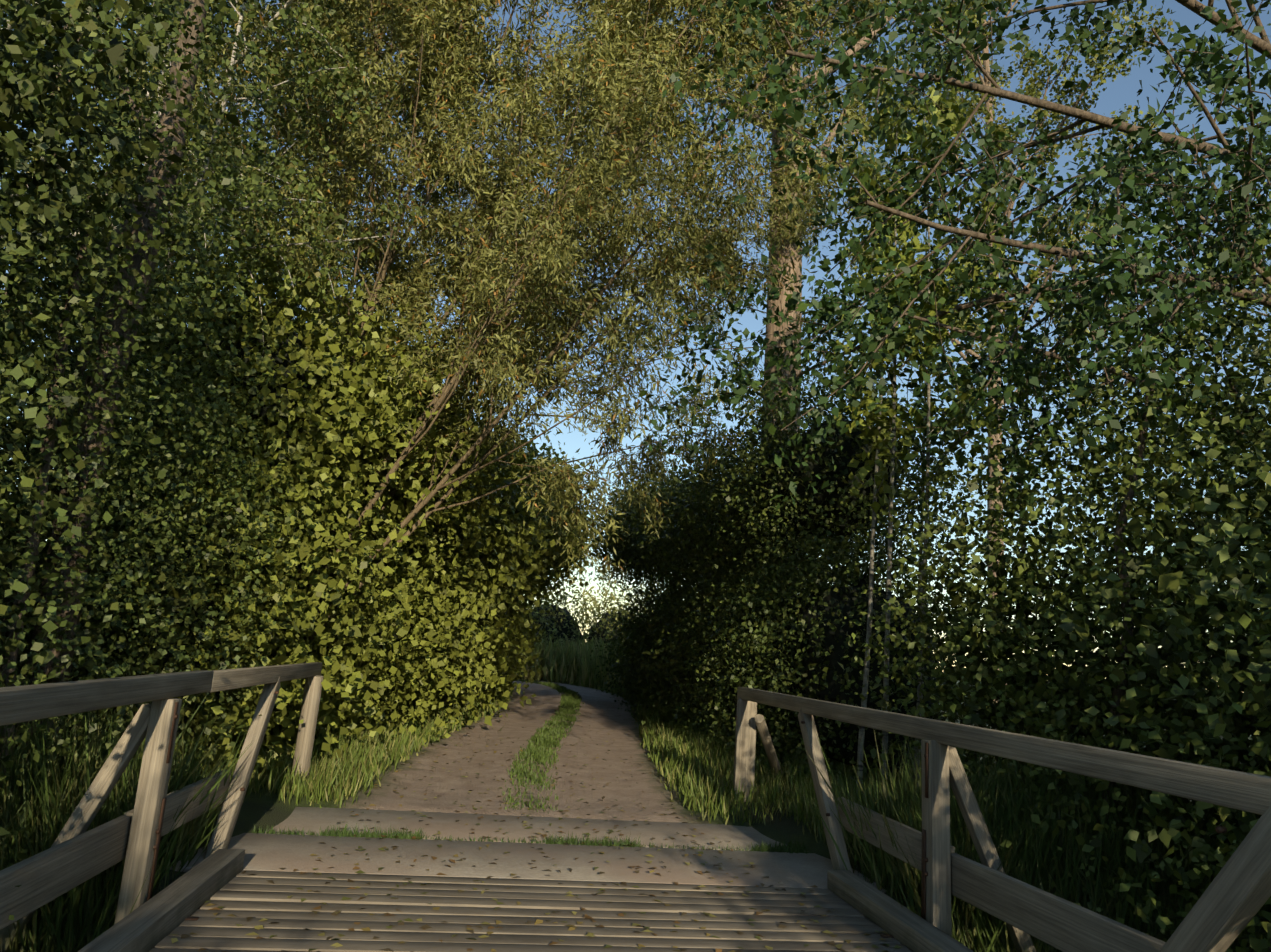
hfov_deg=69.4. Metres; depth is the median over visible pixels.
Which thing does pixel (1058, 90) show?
poplar
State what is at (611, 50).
willow
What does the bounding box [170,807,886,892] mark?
concrete bridge abutment
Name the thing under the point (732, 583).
hawthorn hedge leaves
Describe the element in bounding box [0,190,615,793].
hazel bush leaves
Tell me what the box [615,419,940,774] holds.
hawthorn hedge
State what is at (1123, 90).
sky
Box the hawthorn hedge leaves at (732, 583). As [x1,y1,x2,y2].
[582,346,1020,793]
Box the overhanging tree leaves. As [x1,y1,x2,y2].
[625,0,1270,562]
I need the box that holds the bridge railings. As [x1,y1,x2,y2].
[0,662,1270,951]
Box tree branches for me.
[2,0,1270,771]
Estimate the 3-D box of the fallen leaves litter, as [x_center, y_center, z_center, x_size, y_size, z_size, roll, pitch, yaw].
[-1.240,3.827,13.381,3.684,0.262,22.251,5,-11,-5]
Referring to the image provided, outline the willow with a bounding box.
[123,0,932,738]
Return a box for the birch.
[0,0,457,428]
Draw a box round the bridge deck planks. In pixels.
[149,870,911,951]
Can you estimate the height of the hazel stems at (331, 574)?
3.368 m
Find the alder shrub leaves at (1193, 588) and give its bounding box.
[809,166,1270,951]
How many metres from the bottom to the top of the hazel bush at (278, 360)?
5.691 m
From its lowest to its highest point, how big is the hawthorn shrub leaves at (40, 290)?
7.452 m
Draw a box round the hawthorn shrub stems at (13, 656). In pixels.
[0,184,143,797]
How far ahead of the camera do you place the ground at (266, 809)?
7.26 m
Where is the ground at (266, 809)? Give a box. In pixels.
[26,677,1251,949]
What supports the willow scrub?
on the ground at (266, 809)
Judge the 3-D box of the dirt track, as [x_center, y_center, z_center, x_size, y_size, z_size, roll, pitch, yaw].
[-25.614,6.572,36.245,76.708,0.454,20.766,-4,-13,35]
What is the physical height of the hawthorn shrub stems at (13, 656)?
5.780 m
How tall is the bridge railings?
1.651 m
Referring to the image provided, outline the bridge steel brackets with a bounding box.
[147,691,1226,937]
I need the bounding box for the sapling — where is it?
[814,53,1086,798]
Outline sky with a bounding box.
[0,0,1270,692]
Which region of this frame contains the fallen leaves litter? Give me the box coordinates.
[171,695,901,951]
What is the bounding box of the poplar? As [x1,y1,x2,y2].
[18,0,1175,740]
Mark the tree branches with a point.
(1260, 44)
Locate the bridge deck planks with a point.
(242, 897)
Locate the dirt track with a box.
[293,678,753,826]
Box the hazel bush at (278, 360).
[86,309,525,733]
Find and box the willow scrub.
[515,573,669,653]
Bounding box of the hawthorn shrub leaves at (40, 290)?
[0,0,327,940]
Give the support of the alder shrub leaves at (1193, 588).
on the ground at (266, 809)
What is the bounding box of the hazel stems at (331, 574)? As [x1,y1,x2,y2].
[219,450,355,600]

